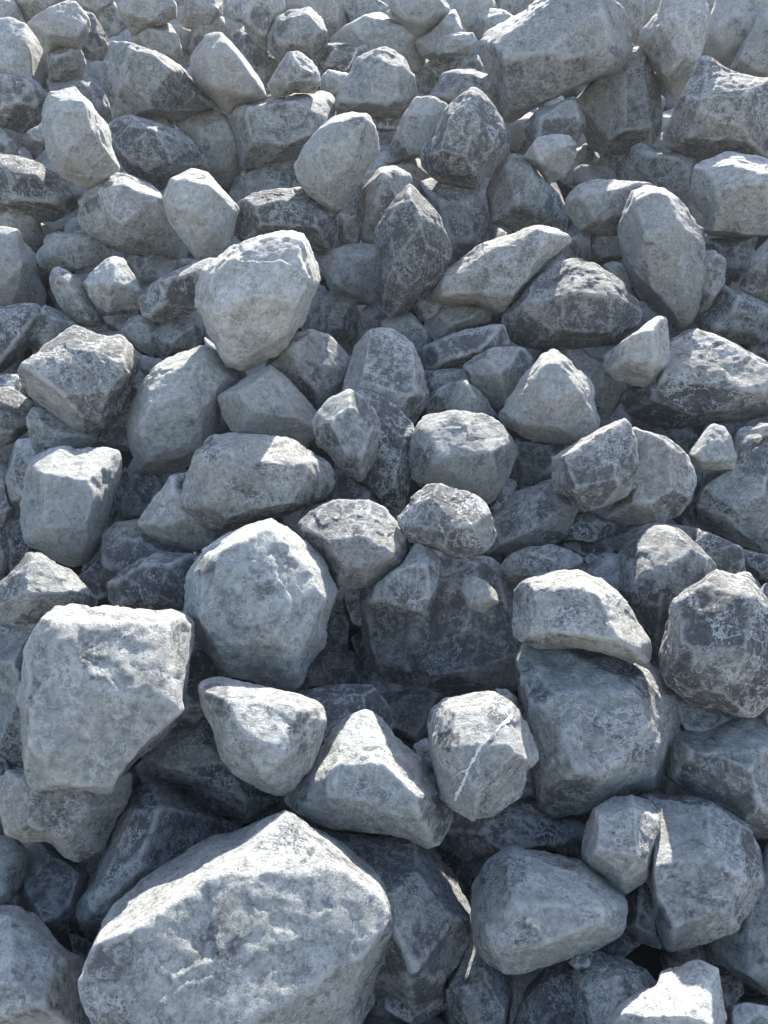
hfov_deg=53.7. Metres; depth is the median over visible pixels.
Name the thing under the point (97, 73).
boulder
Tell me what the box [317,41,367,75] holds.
boulder
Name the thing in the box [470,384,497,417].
stone
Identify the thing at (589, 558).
stone
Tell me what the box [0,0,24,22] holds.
boulder
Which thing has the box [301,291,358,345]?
boulder
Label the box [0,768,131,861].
boulder
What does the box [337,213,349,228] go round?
stone
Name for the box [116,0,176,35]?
boulder
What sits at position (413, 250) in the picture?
boulder
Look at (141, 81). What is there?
boulder
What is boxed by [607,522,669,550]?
stone
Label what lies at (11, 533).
stone
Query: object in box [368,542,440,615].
boulder
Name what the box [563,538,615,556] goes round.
stone
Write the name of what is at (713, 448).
stone
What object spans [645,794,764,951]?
boulder
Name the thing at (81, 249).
boulder
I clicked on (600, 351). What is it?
stone
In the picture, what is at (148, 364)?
stone
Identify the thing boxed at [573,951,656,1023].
boulder
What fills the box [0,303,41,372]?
boulder
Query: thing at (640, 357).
boulder
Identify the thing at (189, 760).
boulder
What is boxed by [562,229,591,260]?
stone
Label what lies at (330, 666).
stone
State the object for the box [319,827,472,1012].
boulder
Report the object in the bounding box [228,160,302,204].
boulder
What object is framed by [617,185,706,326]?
boulder
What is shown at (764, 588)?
stone
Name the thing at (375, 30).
boulder
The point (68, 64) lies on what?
boulder
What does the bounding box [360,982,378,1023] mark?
stone
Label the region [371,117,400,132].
stone
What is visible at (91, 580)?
stone
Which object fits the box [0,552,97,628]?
boulder
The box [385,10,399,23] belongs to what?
stone
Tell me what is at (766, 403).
stone
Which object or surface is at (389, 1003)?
stone
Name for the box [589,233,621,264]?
boulder
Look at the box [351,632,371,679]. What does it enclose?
stone
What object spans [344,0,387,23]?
boulder
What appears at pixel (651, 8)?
boulder
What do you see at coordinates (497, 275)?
boulder
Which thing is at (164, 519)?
boulder
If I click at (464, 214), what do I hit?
boulder
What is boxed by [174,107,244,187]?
boulder
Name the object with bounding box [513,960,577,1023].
boulder
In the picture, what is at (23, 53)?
boulder
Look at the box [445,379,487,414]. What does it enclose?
stone
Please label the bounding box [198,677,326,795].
boulder
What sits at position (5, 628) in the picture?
stone
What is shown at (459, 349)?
boulder
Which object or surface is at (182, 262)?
stone
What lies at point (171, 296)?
boulder
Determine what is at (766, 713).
stone
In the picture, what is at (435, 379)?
stone
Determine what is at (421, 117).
boulder
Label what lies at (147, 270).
boulder
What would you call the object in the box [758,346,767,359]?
stone
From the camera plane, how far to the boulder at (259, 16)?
4.87 m
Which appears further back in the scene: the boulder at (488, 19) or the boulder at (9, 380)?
the boulder at (488, 19)
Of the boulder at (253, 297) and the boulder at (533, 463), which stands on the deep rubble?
the boulder at (533, 463)
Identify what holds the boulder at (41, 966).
on the deep rubble
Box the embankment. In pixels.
[23,30,767,1013]
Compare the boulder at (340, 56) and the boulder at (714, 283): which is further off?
the boulder at (340, 56)
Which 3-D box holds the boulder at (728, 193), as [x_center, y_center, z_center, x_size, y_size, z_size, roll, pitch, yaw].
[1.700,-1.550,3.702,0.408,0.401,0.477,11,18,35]
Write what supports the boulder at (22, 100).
on the deep rubble
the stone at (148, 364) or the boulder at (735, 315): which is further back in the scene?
the boulder at (735, 315)
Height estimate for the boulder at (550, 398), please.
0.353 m
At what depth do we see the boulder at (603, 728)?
2.01 m
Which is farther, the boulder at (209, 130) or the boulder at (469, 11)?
the boulder at (469, 11)
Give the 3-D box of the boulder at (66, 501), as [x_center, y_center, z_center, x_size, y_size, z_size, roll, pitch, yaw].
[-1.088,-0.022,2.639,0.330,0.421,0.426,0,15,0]
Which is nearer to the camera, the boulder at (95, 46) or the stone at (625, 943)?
the stone at (625, 943)
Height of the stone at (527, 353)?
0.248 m
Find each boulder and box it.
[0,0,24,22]
[0,17,47,88]
[0,71,47,132]
[0,128,19,155]
[0,154,80,221]
[0,211,44,251]
[0,226,36,304]
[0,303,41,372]
[0,374,33,405]
[0,387,33,447]
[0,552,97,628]
[0,626,32,767]
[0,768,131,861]
[0,905,89,1023]
[5,438,40,503]
[14,0,64,23]
[14,842,89,939]
[17,325,141,434]
[17,604,194,793]
[19,445,121,566]
[26,407,101,451]
[27,0,90,51]
[36,229,111,270]
[41,86,119,188]
[45,65,112,123]
[46,47,85,80]
[49,267,104,327]
[71,0,114,18]
[71,781,237,942]
[77,172,175,257]
[78,810,394,1023]
[81,11,108,61]
[83,256,142,312]
[93,57,105,84]
[97,2,126,37]
[99,519,193,582]
[101,41,216,121]
[107,552,198,610]
[108,114,204,189]
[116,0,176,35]
[125,254,175,289]
[126,345,238,473]
[128,23,186,70]
[137,473,217,551]
[138,258,211,322]
[141,716,283,822]
[151,317,203,359]
[163,168,238,260]
[173,25,190,63]
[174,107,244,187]
[175,635,232,726]
[177,432,335,530]
[182,0,222,30]
[183,518,337,690]
[186,16,244,55]
[190,32,266,113]
[194,230,320,370]
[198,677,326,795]
[218,365,316,447]
[222,0,246,32]
[227,91,335,171]
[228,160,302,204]
[231,30,274,89]
[234,187,338,255]
[240,0,284,50]
[247,34,279,70]
[266,7,327,63]
[266,329,350,411]
[267,51,320,96]
[284,709,452,848]
[294,112,379,212]
[295,0,346,42]
[297,499,410,590]
[298,684,395,746]
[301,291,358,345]
[312,389,379,481]
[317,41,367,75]
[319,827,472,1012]
[320,243,376,304]
[329,12,425,71]
[334,46,416,119]
[341,327,428,423]
[343,151,430,215]
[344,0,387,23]
[356,165,413,244]
[357,390,414,518]
[358,549,523,696]
[366,676,443,744]
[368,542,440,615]
[373,183,452,316]
[381,313,432,371]
[385,96,447,163]
[388,0,449,38]
[397,483,496,559]
[409,410,517,503]
[411,53,485,94]
[415,9,466,59]
[420,87,509,188]
[420,178,496,262]
[424,324,509,369]
[427,691,538,820]
[428,69,505,122]
[430,225,571,313]
[436,32,477,55]
[436,797,585,864]
[446,939,512,1023]
[450,0,497,32]
[463,346,531,408]
[470,846,627,974]
[473,8,512,40]
[478,0,633,122]
[485,153,567,231]
[486,479,577,556]
[495,0,529,15]
[498,349,600,444]
[501,257,641,350]
[512,569,651,664]
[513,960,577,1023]
[515,438,568,488]
[515,644,680,817]
[523,96,585,146]
[523,134,576,183]
[551,418,638,511]
[559,158,588,192]
[564,179,652,235]
[564,349,626,419]
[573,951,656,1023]
[577,46,662,156]
[581,794,660,893]
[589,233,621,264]
[596,153,629,179]
[602,316,669,387]
[605,427,696,525]
[607,959,726,1023]
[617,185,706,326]
[617,523,716,663]
[619,0,645,44]
[621,328,767,430]
[622,142,700,209]
[638,0,710,100]
[644,0,660,25]
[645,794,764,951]
[658,569,767,717]
[662,55,767,160]
[663,717,767,839]
[690,151,767,236]
[694,285,767,346]
[696,426,767,553]
[698,250,725,313]
[701,0,767,68]
[704,236,757,282]
[705,844,767,994]
[730,8,767,76]
[738,239,767,300]
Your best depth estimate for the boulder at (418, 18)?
4.99 m
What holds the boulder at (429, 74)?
on the deep rubble
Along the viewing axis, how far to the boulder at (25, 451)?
2.62 m
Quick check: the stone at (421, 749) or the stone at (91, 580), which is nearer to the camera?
the stone at (421, 749)
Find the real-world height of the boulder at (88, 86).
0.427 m
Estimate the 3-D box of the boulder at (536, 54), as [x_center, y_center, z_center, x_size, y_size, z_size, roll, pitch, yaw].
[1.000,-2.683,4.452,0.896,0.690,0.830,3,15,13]
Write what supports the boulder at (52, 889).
on the deep rubble
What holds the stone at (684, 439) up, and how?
on the deep rubble
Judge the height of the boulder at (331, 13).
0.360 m
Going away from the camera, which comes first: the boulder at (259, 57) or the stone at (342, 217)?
the stone at (342, 217)
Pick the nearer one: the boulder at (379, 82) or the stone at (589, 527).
the stone at (589, 527)
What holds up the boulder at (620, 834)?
on the boulder at (532, 910)
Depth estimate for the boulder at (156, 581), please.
2.38 m
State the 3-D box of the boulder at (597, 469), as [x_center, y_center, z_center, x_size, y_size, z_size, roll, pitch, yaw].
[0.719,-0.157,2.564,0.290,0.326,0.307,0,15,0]
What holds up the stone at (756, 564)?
on the deep rubble
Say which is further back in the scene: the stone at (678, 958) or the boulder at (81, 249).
the boulder at (81, 249)
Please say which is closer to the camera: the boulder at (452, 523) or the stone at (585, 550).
the boulder at (452, 523)
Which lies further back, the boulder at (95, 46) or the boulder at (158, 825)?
the boulder at (95, 46)
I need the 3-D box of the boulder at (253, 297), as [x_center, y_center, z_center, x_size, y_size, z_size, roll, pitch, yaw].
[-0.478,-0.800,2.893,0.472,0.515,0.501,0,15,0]
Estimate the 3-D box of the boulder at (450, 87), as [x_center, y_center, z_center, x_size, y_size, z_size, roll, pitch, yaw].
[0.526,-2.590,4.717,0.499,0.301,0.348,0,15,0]
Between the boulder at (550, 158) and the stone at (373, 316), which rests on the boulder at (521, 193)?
the boulder at (550, 158)
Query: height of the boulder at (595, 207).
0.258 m
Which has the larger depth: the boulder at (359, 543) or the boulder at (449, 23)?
the boulder at (449, 23)
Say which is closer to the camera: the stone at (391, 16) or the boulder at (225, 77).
the boulder at (225, 77)
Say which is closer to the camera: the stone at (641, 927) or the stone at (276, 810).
the stone at (641, 927)
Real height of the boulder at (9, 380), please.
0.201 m
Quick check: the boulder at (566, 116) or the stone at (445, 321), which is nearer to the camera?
the stone at (445, 321)
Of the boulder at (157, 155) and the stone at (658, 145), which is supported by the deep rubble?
the boulder at (157, 155)
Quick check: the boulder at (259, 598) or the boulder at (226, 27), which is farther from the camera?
the boulder at (226, 27)
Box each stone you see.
[0,470,14,526]
[0,504,40,571]
[0,534,9,578]
[0,622,13,641]
[0,757,12,777]
[0,834,29,905]
[26,124,44,146]
[30,305,74,353]
[43,231,67,243]
[68,933,92,960]
[78,556,110,606]
[97,401,130,450]
[102,309,137,332]
[107,467,128,526]
[120,468,164,519]
[121,315,159,356]
[127,374,148,400]
[140,355,161,374]
[147,117,174,128]
[158,471,174,482]
[172,232,181,258]
[172,258,196,270]
[177,6,183,24]
[204,337,246,379]
[253,808,317,828]
[292,501,329,539]
[299,646,366,690]
[320,69,347,98]
[325,597,351,649]
[326,469,378,503]
[328,569,348,598]
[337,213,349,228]
[337,214,359,245]
[343,588,363,625]
[350,303,387,347]
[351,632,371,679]
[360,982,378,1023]
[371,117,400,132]
[374,984,448,1023]
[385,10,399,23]
[412,291,444,321]
[413,738,434,773]
[424,368,469,395]
[425,378,465,413]
[429,304,492,337]
[439,854,473,896]
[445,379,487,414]
[461,575,498,612]
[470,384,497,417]
[489,478,516,513]
[490,347,532,407]
[495,688,521,712]
[500,544,582,585]
[521,768,535,798]
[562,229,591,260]
[562,511,609,544]
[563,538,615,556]
[569,951,592,969]
[576,143,597,164]
[578,552,619,591]
[583,553,597,564]
[592,345,615,361]
[597,929,639,956]
[603,261,630,284]
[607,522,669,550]
[626,882,661,949]
[635,790,662,798]
[651,131,674,152]
[660,944,710,969]
[664,427,697,453]
[670,524,745,573]
[673,497,700,528]
[677,695,737,731]
[688,424,736,470]
[700,470,726,486]
[712,964,743,1005]
[725,1002,767,1023]
[743,549,767,580]
[750,423,767,437]
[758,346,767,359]
[760,582,767,597]
[764,395,767,410]
[764,707,767,726]
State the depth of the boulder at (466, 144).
3.76 m
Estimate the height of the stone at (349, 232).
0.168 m
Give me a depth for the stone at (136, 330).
3.25 m
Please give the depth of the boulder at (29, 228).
3.80 m
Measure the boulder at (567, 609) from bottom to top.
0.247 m
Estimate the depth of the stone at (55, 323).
3.23 m
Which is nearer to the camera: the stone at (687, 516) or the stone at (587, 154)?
the stone at (687, 516)
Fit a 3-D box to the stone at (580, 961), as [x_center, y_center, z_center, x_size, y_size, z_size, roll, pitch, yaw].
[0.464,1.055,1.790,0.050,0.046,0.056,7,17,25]
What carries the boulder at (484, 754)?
on the boulder at (369, 772)
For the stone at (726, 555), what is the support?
on the deep rubble
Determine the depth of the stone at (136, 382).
3.02 m
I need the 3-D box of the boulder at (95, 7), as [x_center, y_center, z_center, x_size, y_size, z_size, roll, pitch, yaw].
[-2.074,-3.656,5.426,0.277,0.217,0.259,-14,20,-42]
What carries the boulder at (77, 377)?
on the boulder at (47, 429)
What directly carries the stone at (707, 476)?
on the boulder at (731, 506)
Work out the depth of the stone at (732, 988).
1.89 m
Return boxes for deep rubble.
[0,0,767,1023]
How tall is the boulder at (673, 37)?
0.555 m
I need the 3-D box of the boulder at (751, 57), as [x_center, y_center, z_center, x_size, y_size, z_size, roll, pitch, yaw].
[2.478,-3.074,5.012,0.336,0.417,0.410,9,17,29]
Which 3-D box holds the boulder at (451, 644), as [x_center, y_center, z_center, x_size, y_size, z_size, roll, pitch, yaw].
[0.194,0.374,2.600,0.576,0.500,0.465,0,15,0]
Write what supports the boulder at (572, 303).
on the boulder at (609, 391)
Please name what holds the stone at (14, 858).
on the boulder at (52, 889)
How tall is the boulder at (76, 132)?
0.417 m
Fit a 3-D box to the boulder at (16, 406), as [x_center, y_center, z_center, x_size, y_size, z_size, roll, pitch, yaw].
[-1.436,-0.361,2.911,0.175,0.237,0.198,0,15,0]
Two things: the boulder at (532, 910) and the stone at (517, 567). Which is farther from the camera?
the stone at (517, 567)
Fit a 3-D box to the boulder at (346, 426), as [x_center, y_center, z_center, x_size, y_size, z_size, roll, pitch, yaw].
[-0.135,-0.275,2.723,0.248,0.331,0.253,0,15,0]
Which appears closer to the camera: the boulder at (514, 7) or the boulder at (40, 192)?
the boulder at (40, 192)
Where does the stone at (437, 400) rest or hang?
on the deep rubble
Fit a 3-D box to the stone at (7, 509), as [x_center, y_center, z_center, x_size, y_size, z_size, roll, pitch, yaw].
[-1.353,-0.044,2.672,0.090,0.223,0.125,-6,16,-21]
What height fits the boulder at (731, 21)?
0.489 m
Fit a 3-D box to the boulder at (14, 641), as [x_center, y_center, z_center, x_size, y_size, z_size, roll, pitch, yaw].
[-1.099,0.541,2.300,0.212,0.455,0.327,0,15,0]
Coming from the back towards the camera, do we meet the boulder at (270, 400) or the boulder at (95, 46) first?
the boulder at (95, 46)
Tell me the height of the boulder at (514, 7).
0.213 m
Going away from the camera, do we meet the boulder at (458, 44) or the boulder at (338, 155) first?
the boulder at (338, 155)
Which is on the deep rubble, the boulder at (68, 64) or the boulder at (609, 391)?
the boulder at (609, 391)
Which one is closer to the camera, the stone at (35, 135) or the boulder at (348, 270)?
the boulder at (348, 270)
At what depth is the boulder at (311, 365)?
3.00 m
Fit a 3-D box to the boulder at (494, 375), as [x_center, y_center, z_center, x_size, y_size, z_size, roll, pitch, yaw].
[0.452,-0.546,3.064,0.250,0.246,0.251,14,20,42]
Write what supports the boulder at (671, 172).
on the deep rubble
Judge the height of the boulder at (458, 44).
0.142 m
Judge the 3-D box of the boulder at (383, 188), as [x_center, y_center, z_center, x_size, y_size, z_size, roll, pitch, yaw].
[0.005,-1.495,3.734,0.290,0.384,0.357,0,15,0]
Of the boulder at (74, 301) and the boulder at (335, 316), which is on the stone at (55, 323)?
the boulder at (74, 301)
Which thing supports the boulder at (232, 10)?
on the boulder at (226, 27)
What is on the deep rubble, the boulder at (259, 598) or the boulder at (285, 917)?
the boulder at (285, 917)
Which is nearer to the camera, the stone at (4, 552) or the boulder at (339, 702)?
the boulder at (339, 702)
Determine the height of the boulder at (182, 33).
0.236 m
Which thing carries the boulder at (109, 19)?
on the deep rubble
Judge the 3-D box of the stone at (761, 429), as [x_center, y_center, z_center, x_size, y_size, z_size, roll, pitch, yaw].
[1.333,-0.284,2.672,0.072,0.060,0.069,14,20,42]
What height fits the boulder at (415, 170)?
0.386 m
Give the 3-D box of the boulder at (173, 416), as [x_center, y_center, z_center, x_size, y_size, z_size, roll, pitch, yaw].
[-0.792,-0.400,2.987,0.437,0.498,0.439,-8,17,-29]
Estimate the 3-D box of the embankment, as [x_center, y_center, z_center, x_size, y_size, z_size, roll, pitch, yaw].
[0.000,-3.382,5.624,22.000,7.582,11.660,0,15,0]
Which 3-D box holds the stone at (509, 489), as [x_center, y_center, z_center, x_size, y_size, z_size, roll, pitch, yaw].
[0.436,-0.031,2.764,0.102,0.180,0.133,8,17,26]
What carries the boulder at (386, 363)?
on the deep rubble
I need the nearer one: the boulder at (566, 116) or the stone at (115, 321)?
the stone at (115, 321)
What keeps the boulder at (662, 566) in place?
on the deep rubble
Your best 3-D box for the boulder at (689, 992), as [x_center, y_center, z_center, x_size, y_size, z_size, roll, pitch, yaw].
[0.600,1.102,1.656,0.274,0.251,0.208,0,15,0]
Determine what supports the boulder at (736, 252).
on the embankment
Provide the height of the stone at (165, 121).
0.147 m
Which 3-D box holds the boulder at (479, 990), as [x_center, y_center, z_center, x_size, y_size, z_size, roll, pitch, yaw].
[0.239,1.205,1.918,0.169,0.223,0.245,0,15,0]
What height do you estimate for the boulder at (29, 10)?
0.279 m
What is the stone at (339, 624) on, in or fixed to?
on the stone at (330, 666)
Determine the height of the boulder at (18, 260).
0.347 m
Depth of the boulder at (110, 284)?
3.26 m
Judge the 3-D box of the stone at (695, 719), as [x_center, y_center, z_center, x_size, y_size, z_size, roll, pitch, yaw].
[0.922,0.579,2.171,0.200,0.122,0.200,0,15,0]
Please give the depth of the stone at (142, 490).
2.93 m
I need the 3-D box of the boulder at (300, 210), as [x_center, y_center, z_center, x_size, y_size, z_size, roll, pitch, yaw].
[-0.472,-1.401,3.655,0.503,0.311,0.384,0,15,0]
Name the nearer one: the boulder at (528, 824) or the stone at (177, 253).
the boulder at (528, 824)
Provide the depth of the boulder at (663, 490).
2.54 m
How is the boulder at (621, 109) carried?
on the boulder at (617, 163)
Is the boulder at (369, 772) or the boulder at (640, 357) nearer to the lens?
the boulder at (369, 772)
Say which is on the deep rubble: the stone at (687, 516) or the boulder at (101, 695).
the stone at (687, 516)
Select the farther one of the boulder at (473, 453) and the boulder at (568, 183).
the boulder at (568, 183)
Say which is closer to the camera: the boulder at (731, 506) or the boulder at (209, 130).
the boulder at (731, 506)
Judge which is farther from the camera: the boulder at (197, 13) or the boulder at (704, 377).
the boulder at (197, 13)
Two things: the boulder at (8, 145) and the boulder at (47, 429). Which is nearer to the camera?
the boulder at (47, 429)
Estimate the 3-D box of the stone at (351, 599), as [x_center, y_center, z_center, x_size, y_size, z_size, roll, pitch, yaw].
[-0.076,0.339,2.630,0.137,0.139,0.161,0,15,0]
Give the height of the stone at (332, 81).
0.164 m
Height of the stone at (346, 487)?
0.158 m
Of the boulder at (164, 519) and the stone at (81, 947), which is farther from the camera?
the boulder at (164, 519)
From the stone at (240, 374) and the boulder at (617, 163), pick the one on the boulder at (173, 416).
the stone at (240, 374)
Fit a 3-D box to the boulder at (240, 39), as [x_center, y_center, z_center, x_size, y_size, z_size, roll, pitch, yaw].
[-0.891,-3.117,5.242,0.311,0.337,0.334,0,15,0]
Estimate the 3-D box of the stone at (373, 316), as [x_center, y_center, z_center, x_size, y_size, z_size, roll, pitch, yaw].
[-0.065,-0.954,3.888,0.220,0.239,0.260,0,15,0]
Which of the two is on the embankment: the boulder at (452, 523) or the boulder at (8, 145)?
the boulder at (8, 145)
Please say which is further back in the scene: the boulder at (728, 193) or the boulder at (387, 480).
the boulder at (728, 193)
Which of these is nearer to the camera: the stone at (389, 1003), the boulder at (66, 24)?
the stone at (389, 1003)
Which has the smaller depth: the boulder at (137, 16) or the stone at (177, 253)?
the stone at (177, 253)
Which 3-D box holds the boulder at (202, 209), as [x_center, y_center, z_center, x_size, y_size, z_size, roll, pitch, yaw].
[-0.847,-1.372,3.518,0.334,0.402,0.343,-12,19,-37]
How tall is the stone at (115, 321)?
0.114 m
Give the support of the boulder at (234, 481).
on the stone at (301, 516)
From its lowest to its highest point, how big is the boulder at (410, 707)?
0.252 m
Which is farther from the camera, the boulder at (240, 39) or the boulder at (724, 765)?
the boulder at (240, 39)
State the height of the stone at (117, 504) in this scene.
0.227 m
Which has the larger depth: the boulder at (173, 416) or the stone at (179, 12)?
the stone at (179, 12)
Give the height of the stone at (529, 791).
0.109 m
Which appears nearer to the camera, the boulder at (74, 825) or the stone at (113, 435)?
the boulder at (74, 825)
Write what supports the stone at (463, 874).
on the deep rubble
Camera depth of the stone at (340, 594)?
2.45 m
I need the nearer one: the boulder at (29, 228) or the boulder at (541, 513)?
the boulder at (541, 513)
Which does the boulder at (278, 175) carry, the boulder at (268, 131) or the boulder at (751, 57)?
the boulder at (268, 131)
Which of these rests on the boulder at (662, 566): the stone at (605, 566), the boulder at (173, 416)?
the stone at (605, 566)
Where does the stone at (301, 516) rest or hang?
on the deep rubble
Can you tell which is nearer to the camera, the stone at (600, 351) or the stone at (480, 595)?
the stone at (480, 595)
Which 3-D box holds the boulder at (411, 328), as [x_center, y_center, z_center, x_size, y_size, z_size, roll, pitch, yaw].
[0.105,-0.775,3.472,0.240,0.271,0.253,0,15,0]
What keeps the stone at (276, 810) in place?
on the deep rubble
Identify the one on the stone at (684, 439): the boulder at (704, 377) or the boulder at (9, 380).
the boulder at (704, 377)
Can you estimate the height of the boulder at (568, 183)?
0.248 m
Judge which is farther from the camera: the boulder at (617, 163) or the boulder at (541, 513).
the boulder at (617, 163)
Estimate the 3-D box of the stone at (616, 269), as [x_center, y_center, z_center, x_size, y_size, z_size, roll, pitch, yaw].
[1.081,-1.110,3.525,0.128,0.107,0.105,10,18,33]
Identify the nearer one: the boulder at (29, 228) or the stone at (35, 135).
the boulder at (29, 228)
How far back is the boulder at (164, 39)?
5.16 m
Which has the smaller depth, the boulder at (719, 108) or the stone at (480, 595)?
the stone at (480, 595)
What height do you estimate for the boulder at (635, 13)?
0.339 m
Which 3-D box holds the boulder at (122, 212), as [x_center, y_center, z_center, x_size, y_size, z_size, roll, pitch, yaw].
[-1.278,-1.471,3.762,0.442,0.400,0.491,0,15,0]
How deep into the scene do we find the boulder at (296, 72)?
4.30 m
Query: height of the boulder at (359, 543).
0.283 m
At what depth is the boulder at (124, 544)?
2.53 m
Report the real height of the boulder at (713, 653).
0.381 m
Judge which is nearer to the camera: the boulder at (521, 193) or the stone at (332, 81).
the boulder at (521, 193)
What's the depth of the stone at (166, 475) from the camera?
3.00 m
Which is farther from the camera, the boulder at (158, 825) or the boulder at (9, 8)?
the boulder at (9, 8)
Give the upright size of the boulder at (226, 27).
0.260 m
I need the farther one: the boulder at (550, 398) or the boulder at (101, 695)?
the boulder at (550, 398)
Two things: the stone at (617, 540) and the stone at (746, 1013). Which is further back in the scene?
the stone at (617, 540)
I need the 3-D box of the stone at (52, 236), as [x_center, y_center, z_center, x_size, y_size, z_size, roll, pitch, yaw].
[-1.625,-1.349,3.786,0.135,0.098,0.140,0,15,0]
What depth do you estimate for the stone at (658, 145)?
4.31 m
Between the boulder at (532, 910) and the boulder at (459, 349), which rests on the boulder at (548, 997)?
the boulder at (532, 910)
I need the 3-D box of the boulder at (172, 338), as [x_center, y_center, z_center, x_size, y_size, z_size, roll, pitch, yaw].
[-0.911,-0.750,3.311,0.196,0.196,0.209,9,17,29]
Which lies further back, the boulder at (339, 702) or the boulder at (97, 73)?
the boulder at (97, 73)
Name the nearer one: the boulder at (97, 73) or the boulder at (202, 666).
the boulder at (202, 666)
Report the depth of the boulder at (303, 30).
4.85 m
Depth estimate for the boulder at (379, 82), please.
4.33 m
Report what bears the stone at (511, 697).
on the boulder at (603, 728)
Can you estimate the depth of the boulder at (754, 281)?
3.46 m
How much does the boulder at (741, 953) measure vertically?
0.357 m
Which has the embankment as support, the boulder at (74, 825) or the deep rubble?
the deep rubble
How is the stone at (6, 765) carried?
on the deep rubble
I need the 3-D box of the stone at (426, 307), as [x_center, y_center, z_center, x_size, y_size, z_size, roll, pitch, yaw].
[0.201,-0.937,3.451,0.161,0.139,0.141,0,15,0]
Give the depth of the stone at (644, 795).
2.09 m

